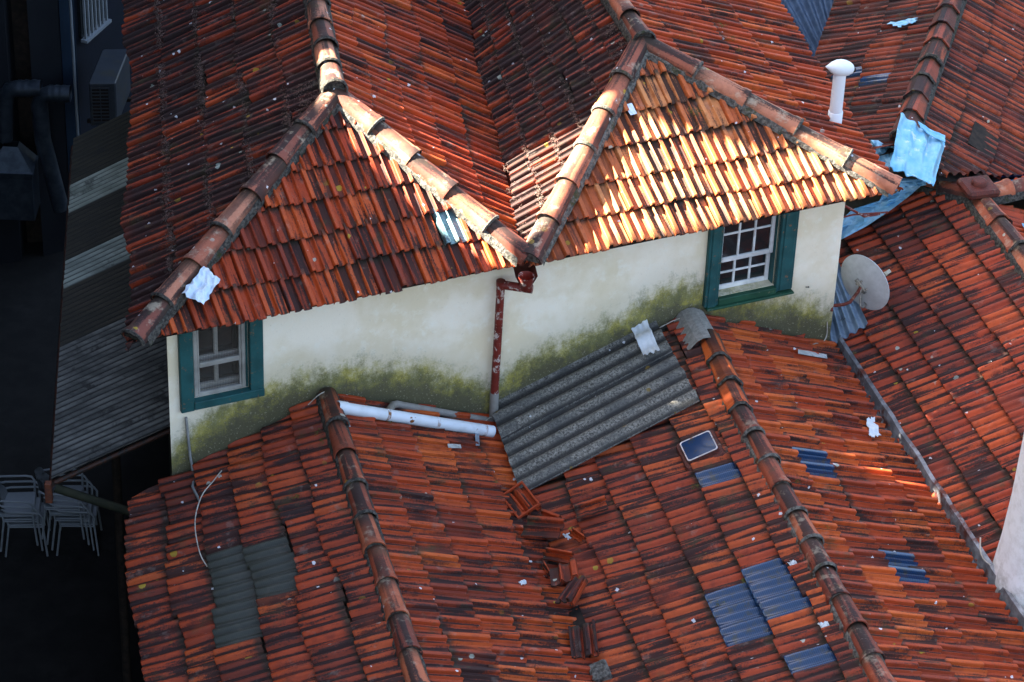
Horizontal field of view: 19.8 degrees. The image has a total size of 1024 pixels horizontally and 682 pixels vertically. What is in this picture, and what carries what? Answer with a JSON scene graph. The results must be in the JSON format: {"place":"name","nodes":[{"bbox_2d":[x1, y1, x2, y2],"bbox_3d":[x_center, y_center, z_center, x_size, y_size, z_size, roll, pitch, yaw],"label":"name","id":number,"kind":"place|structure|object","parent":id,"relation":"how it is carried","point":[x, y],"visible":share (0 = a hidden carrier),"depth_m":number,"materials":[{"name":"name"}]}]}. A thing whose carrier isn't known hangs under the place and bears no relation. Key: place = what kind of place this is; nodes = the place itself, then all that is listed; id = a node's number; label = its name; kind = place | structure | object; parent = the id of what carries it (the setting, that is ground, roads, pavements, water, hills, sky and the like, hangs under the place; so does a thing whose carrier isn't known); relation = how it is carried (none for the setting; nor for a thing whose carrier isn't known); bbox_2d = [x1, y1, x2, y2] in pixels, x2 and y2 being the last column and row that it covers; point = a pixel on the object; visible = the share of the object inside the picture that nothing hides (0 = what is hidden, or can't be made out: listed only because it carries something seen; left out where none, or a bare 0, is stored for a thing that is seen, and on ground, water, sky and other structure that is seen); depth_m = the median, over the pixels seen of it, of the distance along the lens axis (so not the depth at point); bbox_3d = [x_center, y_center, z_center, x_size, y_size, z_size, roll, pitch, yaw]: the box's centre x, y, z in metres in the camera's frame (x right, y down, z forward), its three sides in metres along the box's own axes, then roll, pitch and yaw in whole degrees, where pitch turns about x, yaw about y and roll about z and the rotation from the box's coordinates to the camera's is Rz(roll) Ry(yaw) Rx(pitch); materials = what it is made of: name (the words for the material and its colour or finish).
{"place":"outdoors","nodes":[
{"label":"outdoors","id":0,"kind":"place"},
{"bbox_2d":[0,0,132,263],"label":"corner building","id":1,"kind":"structure","parent":0,"point":[56,42],"depth_m":40.27,"materials":[{"name":"black"}]},
{"bbox_2d":[0,141,39,220],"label":"duct hood","id":2,"kind":"object","parent":1,"relation":"attached to","point":[19,190],"visible":1,"depth_m":40.09,"materials":[{"name":"grey metal"}]},
{"bbox_2d":[0,79,42,142],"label":"vent duct","id":3,"kind":"object","parent":1,"relation":"attached to","point":[11,91],"visible":1,"depth_m":39.56,"materials":[{"name":"grey metal"}]},
{"bbox_2d":[31,85,71,212],"bbox_3d":[-6.264,-2.635,40.096,0.554,1.967,0.241,2,34,0],"label":"vent duct","id":4,"kind":"object","parent":1,"relation":"attached to","point":[44,144],"visible":0.99,"depth_m":39.93,"materials":[{"name":"grey metal"}]},
{"bbox_2d":[76,0,111,43],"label":"window","id":5,"kind":"structure","parent":1,"relation":"in","point":[90,13],"depth_m":39.99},
{"bbox_2d":[87,49,131,124],"bbox_3d":[-5.449,-3.432,39.999,0.633,0.715,1.038,2,34,0],"label":"air conditioner","id":6,"kind":"object","parent":1,"relation":"attached to","point":[109,88],"visible":0.86,"depth_m":39.68,"materials":[{"name":"grey metal"}]},
{"bbox_2d":[0,242,169,681],"bbox_3d":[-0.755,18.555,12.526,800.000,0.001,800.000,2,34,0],"label":"ground","id":7,"kind":"structure","parent":0,"point":[59,618],"depth_m":36.11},
{"bbox_2d":[0,485,50,556],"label":"stacking chair","id":8,"kind":"object","parent":7,"relation":"on","point":[3,492],"visible":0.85,"depth_m":35.61,"materials":[{"name":"white metal"}]},
{"bbox_2d":[0,480,45,551],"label":"stacking chair","id":9,"kind":"object","parent":8,"relation":"on","point":[38,501],"visible":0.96,"depth_m":35.56,"materials":[{"name":"white metal"}]},
{"bbox_2d":[0,475,38,545],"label":"stacking chair","id":10,"kind":"object","parent":9,"relation":"on","point":[19,498],"visible":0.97,"depth_m":35.64,"materials":[{"name":"white metal"}]},
{"bbox_2d":[53,485,102,555],"bbox_3d":[-5.332,2.134,35.827,0.585,0.842,0.557,0,34,-3],"label":"stacking chair","id":11,"kind":"object","parent":7,"relation":"on","point":[95,510],"visible":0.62,"depth_m":35.67,"materials":[{"name":"white metal"}]},
{"bbox_2d":[46,478,97,550],"bbox_3d":[-5.385,2.063,35.776,0.585,0.842,0.557,0,34,-3],"label":"stacking chair","id":12,"kind":"object","parent":11,"relation":"on","point":[88,508],"visible":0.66,"depth_m":35.60,"materials":[{"name":"white metal"}]},
{"bbox_2d":[40,472,89,544],"bbox_3d":[-5.437,1.992,35.725,0.585,0.842,0.557,0,34,-3],"label":"stacking chair","id":13,"kind":"object","parent":12,"relation":"on","point":[44,476],"visible":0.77,"depth_m":35.54,"materials":[{"name":"white metal"}]},
{"bbox_2d":[35,467,84,539],"bbox_3d":[-5.489,1.922,35.674,0.585,0.842,0.557,0,34,-3],"label":"stacking chair","id":14,"kind":"object","parent":13,"relation":"on","point":[39,471],"visible":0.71,"depth_m":35.54,"materials":[{"name":"white metal"}]},
{"bbox_2d":[44,111,169,681],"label":"corrugated canopy","id":15,"kind":"object","parent":7,"relation":"on","point":[111,395],"visible":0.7,"depth_m":30.83,"materials":[{"name":"grey metal"}]},
{"bbox_2d":[120,0,903,475],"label":"house","id":16,"kind":"structure","parent":7,"relation":"on","point":[378,230],"depth_m":29.55,"materials":[{"name":"tile"}]},
{"bbox_2d":[185,417,199,500],"bbox_3d":[-3.075,1.183,28.304,0.081,0.710,0.589,-6,35,-12],"label":"conduit","id":17,"kind":"object","parent":16,"relation":"attached to","point":[190,455],"visible":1,"depth_m":28.44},
{"bbox_2d":[182,266,219,304],"bbox_3d":[-2.908,-0.513,27.532,0.234,0.196,0.366,21,38,26],"label":"plastic scrap","id":18,"kind":"object","parent":16,"relation":"on","point":[202,285],"visible":1,"depth_m":27.54,"materials":[{"name":"white plastic"}]},
{"bbox_2d":[177,319,264,412],"bbox_3d":[-2.844,0.154,28.262,0.865,0.914,0.442,-9,36,-16],"label":"window","id":19,"kind":"structure","parent":16,"relation":"in","point":[215,357],"depth_m":28.23,"materials":[{"name":"teal paint"}]},
{"bbox_2d":[386,400,494,421],"bbox_3d":[-0.741,0.736,29.460,1.423,0.670,0.292,-19,40,-29],"label":"overflow pipe","id":20,"kind":"object","parent":16,"relation":"attached to","point":[392,405],"visible":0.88,"depth_m":29.37,"materials":[{"name":"grey plastic"}]},
{"bbox_2d":[627,103,636,114],"bbox_3d":[1.201,-2.348,29.713,0.089,0.071,0.122,-15,38,-24],"label":"foil scrap","id":21,"kind":"object","parent":16,"relation":"on","point":[632,111],"visible":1,"depth_m":29.71,"materials":[{"name":"metal"}]},
{"bbox_2d":[702,211,799,311],"bbox_3d":[2.414,-0.952,30.183,1.058,1.119,0.474,-8,35,-15],"label":"window","id":22,"kind":"structure","parent":16,"relation":"in","point":[742,253],"depth_m":30.19,"materials":[{"name":"teal paint"}]},
{"bbox_2d":[826,59,855,132],"bbox_3d":[3.413,-2.547,30.766,0.258,0.911,0.264,24,39,28],"label":"flue pipe","id":23,"kind":"object","parent":16,"relation":"on","point":[840,70],"visible":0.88,"depth_m":30.61,"materials":[{"name":"plastic"}]},
{"bbox_2d":[830,254,890,311],"bbox_3d":[3.704,-0.607,31.154,0.704,0.633,0.643,2,34,0],"label":"satellite dish","id":24,"kind":"object","parent":16,"relation":"attached to","point":[865,282],"visible":1,"depth_m":31.11,"materials":[{"name":"metal"}]},
{"bbox_2d":[124,307,1023,681],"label":"house","id":25,"kind":"structure","parent":7,"relation":"on","point":[420,545],"depth_m":27.45,"materials":[{"name":"tile"}]},
{"bbox_2d":[194,470,221,566],"bbox_3d":[-2.917,1.677,27.878,0.190,0.131,1.346,2,34,0],"label":"cable","id":26,"kind":"object","parent":25,"relation":"on","point":[196,514],"visible":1,"depth_m":27.84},
{"bbox_2d":[337,400,495,436],"bbox_3d":[-0.951,0.776,29.059,1.711,0.814,0.132,-11,36,-19],"label":"drain pipe","id":27,"kind":"object","parent":25,"relation":"on","point":[397,416],"visible":1,"depth_m":29.02,"materials":[{"name":"white plastic"}]},
{"bbox_2d":[448,444,460,447],"bbox_3d":[-0.570,1.038,28.978,0.181,0.066,0.071,-17,39,-27],"label":"metal strip","id":28,"kind":"object","parent":25,"relation":"on","point":[454,445],"visible":1,"depth_m":28.97,"materials":[{"name":"metal"}]},
{"bbox_2d":[475,433,479,445],"bbox_3d":[-0.347,0.972,29.311,0.043,0.044,0.309,0,34,-3],"label":"metal strip","id":29,"kind":"object","parent":25,"relation":"on","point":[476,437],"visible":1,"depth_m":29.29,"materials":[{"name":"metal"}]},
{"bbox_2d":[503,481,541,519],"bbox_3d":[0.091,1.567,28.566,0.260,0.085,0.428,-34,39,-5],"label":"roof tile","id":30,"kind":"object","parent":25,"relation":"on","point":[525,502],"visible":1,"depth_m":28.55,"materials":[{"name":"ceramic"}]},
{"bbox_2d":[520,515,565,539],"bbox_3d":[0.297,1.783,28.083,0.400,0.065,0.240,2,44,29],"label":"roof tile","id":31,"kind":"object","parent":25,"relation":"on","point":[545,527],"visible":1,"depth_m":28.08,"materials":[{"name":"ceramic"}]},
{"bbox_2d":[539,560,549,577],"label":"roof tile","id":32,"kind":"object","parent":25,"relation":"on","point":[544,566],"visible":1,"depth_m":27.76,"materials":[{"name":"ceramic"}]},
{"bbox_2d":[537,509,561,517],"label":"roof tile","id":33,"kind":"object","parent":25,"relation":"on","point":[546,513],"visible":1,"depth_m":28.29,"materials":[{"name":"ceramic"}]},
{"bbox_2d":[542,547,573,563],"bbox_3d":[0.430,2.037,27.815,0.308,0.065,0.122,7,46,34],"label":"roof tile","id":34,"kind":"object","parent":25,"relation":"on","point":[558,555],"visible":1,"depth_m":27.81,"materials":[{"name":"ceramic"}]},
{"bbox_2d":[292,22,829,650],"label":"moss cushions","id":35,"kind":"object","parent":25,"relation":"on","point":[692,486],"visible":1,"depth_m":28.33,"materials":[{"name":"yellow plant"}]},
{"bbox_2d":[549,558,578,586],"bbox_3d":[0.483,2.178,27.567,0.278,0.065,0.269,-18,32,7],"label":"roof tile","id":36,"kind":"object","parent":25,"relation":"on","point":[565,573],"visible":1,"depth_m":27.56,"materials":[{"name":"ceramic"}]},
{"bbox_2d":[562,533,571,539],"bbox_3d":[0.544,1.869,28.168,0.119,0.060,0.094,2,34,0],"label":"white scrap","id":37,"kind":"object","parent":25,"relation":"on","point":[567,536],"visible":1,"depth_m":28.17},
{"bbox_2d":[555,575,584,603],"bbox_3d":[0.539,2.317,27.305,0.180,0.065,0.340,-9,28,37],"label":"roof tile","id":38,"kind":"object","parent":25,"relation":"on","point":[569,591],"visible":1,"depth_m":27.25,"materials":[{"name":"ceramic"}]},
{"bbox_2d":[568,527,585,543],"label":"roof tile","id":39,"kind":"object","parent":25,"relation":"on","point":[576,535],"visible":1,"depth_m":27.97,"materials":[{"name":"ceramic"}]},
{"bbox_2d":[570,578,587,606],"bbox_3d":[0.611,2.336,27.259,0.061,0.065,0.326,3,43,31],"label":"roof tile","id":40,"kind":"object","parent":25,"relation":"on","point":[581,588],"visible":1,"depth_m":27.24,"materials":[{"name":"ceramic"}]},
{"bbox_2d":[568,619,598,659],"bbox_3d":[0.659,2.745,26.829,0.250,0.085,0.400,-17,39,9],"label":"roof tile","id":41,"kind":"object","parent":25,"relation":"on","point":[583,642],"visible":1,"depth_m":26.81,"materials":[{"name":"ceramic"}]},
{"bbox_2d":[574,495,608,519],"bbox_3d":[0.760,1.601,28.189,0.330,0.065,0.166,-18,37,6],"label":"roof tile","id":42,"kind":"object","parent":25,"relation":"on","point":[590,507],"visible":1,"depth_m":28.18,"materials":[{"name":"ceramic"}]},
{"bbox_2d":[492,321,699,489],"bbox_3d":[0.782,0.637,29.416,2.076,0.717,1.437,-12,36,-20],"label":"corrugated sheet","id":43,"kind":"object","parent":25,"relation":"on","point":[578,412],"visible":1,"depth_m":29.38,"materials":[{"name":"grey metal"}]},
{"bbox_2d":[631,320,659,354],"bbox_3d":[1.351,-0.037,29.840,0.181,0.122,0.633,-6,35,-12],"label":"metal patch","id":44,"kind":"object","parent":43,"relation":"on","point":[644,337],"visible":1,"depth_m":29.80,"materials":[{"name":"silver metal"}]},
{"bbox_2d":[589,659,612,681],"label":"mortar block","id":45,"kind":"structure","parent":25,"relation":"on","point":[599,671],"depth_m":26.54,"materials":[{"name":"grey concrete"}]},
{"bbox_2d":[787,560,796,565],"bbox_3d":[2.569,2.035,26.889,0.100,0.072,0.079,2,34,0],"label":"white scrap","id":46,"kind":"object","parent":25,"relation":"on","point":[792,562],"visible":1,"depth_m":26.89,"materials":[{"name":"white paper"}]},
{"bbox_2d":[798,349,826,358],"bbox_3d":[3.138,0.136,30.637,0.440,0.201,0.089,-16,38,-25],"label":"metal strip","id":47,"kind":"object","parent":25,"relation":"on","point":[810,353],"visible":1,"depth_m":30.63,"materials":[{"name":"metal"}]},
{"bbox_2d":[817,621,828,627],"bbox_3d":[2.786,2.539,26.184,0.112,0.073,0.084,2,34,0],"label":"white scrap","id":48,"kind":"object","parent":25,"relation":"on","point":[824,624],"visible":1,"depth_m":26.19,"materials":[{"name":"white paper"}]},
{"bbox_2d":[866,417,880,437],"bbox_3d":[3.672,0.879,29.758,0.144,0.118,0.496,2,34,0],"label":"white plastic scrap","id":49,"kind":"object","parent":25,"relation":"on","point":[873,427],"visible":1,"depth_m":29.77,"materials":[{"name":"white plastic"}]},
{"bbox_2d":[979,537,990,564],"bbox_3d":[4.631,2.163,27.990,0.150,0.235,0.690,-15,38,-23],"label":"cable","id":50,"kind":"object","parent":25,"relation":"attached to","point":[981,552],"visible":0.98,"depth_m":28.08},
{"bbox_2d":[814,0,1023,215],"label":"house","id":51,"kind":"structure","parent":7,"relation":"on","point":[952,71],"depth_m":34.05,"materials":[{"name":"orange ceramic"}]},
{"bbox_2d":[888,18,916,26],"bbox_3d":[4.637,-3.788,34.958,0.394,0.190,0.204,18,37,22],"label":"foil scrap","id":52,"kind":"object","parent":51,"relation":"on","point":[905,22],"visible":1,"depth_m":34.94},
{"bbox_2d":[841,113,1023,239],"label":"foil flashing","id":53,"kind":"object","parent":51,"relation":"attached to","point":[917,152],"visible":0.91,"depth_m":32.09,"materials":[{"name":"blue metal"}]},
{"bbox_2d":[835,175,1023,629],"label":"house","id":54,"kind":"structure","parent":7,"relation":"on","point":[956,291],"depth_m":30.82,"materials":[{"name":"tile"}]},
{"bbox_2d":[830,262,867,343],"bbox_3d":[3.542,-0.400,31.727,0.476,0.292,1.347,1,34,-2],"label":"zinc sheet","id":55,"kind":"object","parent":54,"relation":"on","point":[848,319],"visible":0.38,"depth_m":31.48,"materials":[{"name":"grey metal"}]},
{"bbox_2d":[993,435,1023,609],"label":"wall","id":56,"kind":"structure","parent":7,"relation":"on","point":[1008,562],"depth_m":27.58,"materials":[{"name":"white paint"}]},
{"bbox_2d":[781,0,833,56],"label":"blue shed roof","id":57,"kind":"structure","parent":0,"point":[810,17],"depth_m":37.21,"materials":[{"name":"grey metal"}]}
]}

